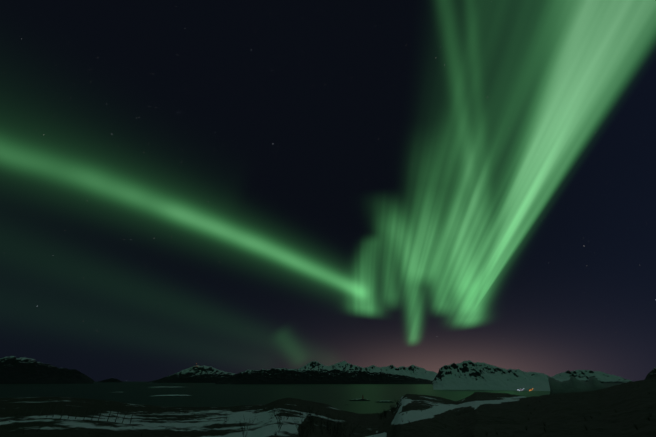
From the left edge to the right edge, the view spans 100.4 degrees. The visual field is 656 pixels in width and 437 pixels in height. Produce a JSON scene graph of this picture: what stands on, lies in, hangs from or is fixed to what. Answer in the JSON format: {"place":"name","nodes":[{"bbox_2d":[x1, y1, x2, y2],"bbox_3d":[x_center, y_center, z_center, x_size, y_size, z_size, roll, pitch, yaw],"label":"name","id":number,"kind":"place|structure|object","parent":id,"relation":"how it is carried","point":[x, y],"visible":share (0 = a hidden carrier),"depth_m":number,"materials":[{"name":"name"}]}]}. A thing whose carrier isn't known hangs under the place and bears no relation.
{"place":"outdoors","nodes":[
{"label":"outdoors","id":0,"kind":"place"},
{"bbox_2d":[0,356,93,383],"bbox_3d":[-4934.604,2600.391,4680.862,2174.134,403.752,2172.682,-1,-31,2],"label":"mountain","id":1,"kind":"structure","parent":0,"point":[16,370],"depth_m":4401.23,"materials":[{"name":"black stone"}]},
{"bbox_2d":[99,378,122,381],"bbox_3d":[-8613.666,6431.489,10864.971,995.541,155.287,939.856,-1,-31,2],"label":"island","id":2,"kind":"structure","parent":0,"point":[112,380],"depth_m":10788.30,"materials":[{"name":"black stone"}]},
{"bbox_2d":[148,365,234,382],"bbox_3d":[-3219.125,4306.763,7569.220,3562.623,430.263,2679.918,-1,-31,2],"label":"mountain","id":3,"kind":"structure","parent":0,"point":[201,374],"depth_m":7134.45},
{"bbox_2d":[0,382,622,413],"bbox_3d":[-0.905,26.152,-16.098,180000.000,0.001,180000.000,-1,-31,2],"label":"sea","id":4,"kind":"structure","parent":0,"point":[338,396],"depth_m":810.21,"materials":[{"name":"green"}]},
{"bbox_2d":[148,394,190,396],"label":"skerry","id":5,"kind":"structure","parent":4,"relation":"in","point":[168,395],"depth_m":646.19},
{"bbox_2d":[348,398,369,400],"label":"skerry","id":6,"kind":"structure","parent":4,"relation":"on","point":[361,399],"depth_m":504.50,"materials":[{"name":"black stone"}]},
{"bbox_2d":[377,401,394,402],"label":"skerry","id":7,"kind":"structure","parent":4,"relation":"in","point":[385,401],"depth_m":464.04,"materials":[{"name":"black stone"}]},
{"bbox_2d":[215,368,432,383],"bbox_3d":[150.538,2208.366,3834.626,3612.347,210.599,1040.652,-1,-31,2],"label":"ridge","id":8,"kind":"structure","parent":0,"point":[294,376],"depth_m":3741.13,"materials":[{"name":"black stone"}]},
{"bbox_2d":[0,376,655,436],"bbox_3d":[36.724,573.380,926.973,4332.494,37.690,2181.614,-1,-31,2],"label":"terrain","id":9,"kind":"structure","parent":0,"point":[476,414],"depth_m":30.45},
{"bbox_2d":[17,405,132,424],"bbox_3d":[-33.238,25.605,35.567,18.706,2.130,0.326,-7,-31,11],"label":"fence","id":10,"kind":"object","parent":9,"relation":"on","point":[75,411],"visible":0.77,"depth_m":35.69,"materials":[{"name":"grey wood"}]},
{"bbox_2d":[224,397,400,436],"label":"bushes","id":11,"kind":"object","parent":9,"relation":"on","point":[337,424],"visible":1,"depth_m":22.09,"materials":[{"name":"grey plant"}]},
{"bbox_2d":[0,380,652,436],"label":"grass tufts","id":12,"kind":"object","parent":9,"relation":"on","point":[648,418],"visible":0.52,"depth_m":16.73,"materials":[{"name":"grey plant"}]},
{"bbox_2d":[0,0,655,381],"label":"sky","id":13,"kind":"structure","parent":0,"point":[231,186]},
{"bbox_2d":[297,361,437,380],"bbox_3d":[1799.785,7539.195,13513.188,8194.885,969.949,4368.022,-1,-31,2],"label":"peaks","id":14,"kind":"object","parent":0,"point":[415,371],"visible":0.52,"depth_m":13317.09,"materials":[{"name":"white snow"}]},
{"bbox_2d":[432,360,566,390],"bbox_3d":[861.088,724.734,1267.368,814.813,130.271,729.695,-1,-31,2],"label":"mountain","id":15,"kind":"structure","parent":0,"point":[467,375],"depth_m":1203.55,"materials":[{"name":"white snow"}]},
{"bbox_2d":[551,370,631,382],"bbox_3d":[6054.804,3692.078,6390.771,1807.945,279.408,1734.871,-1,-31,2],"label":"mountain","id":16,"kind":"structure","parent":0,"point":[586,375],"depth_m":6225.56,"materials":[{"name":"white snow"}]},
{"bbox_2d":[645,367,655,379],"bbox_3d":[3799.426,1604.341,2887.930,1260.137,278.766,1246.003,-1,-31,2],"label":"mountain","id":17,"kind":"structure","parent":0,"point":[651,375],"depth_m":2979.44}
]}

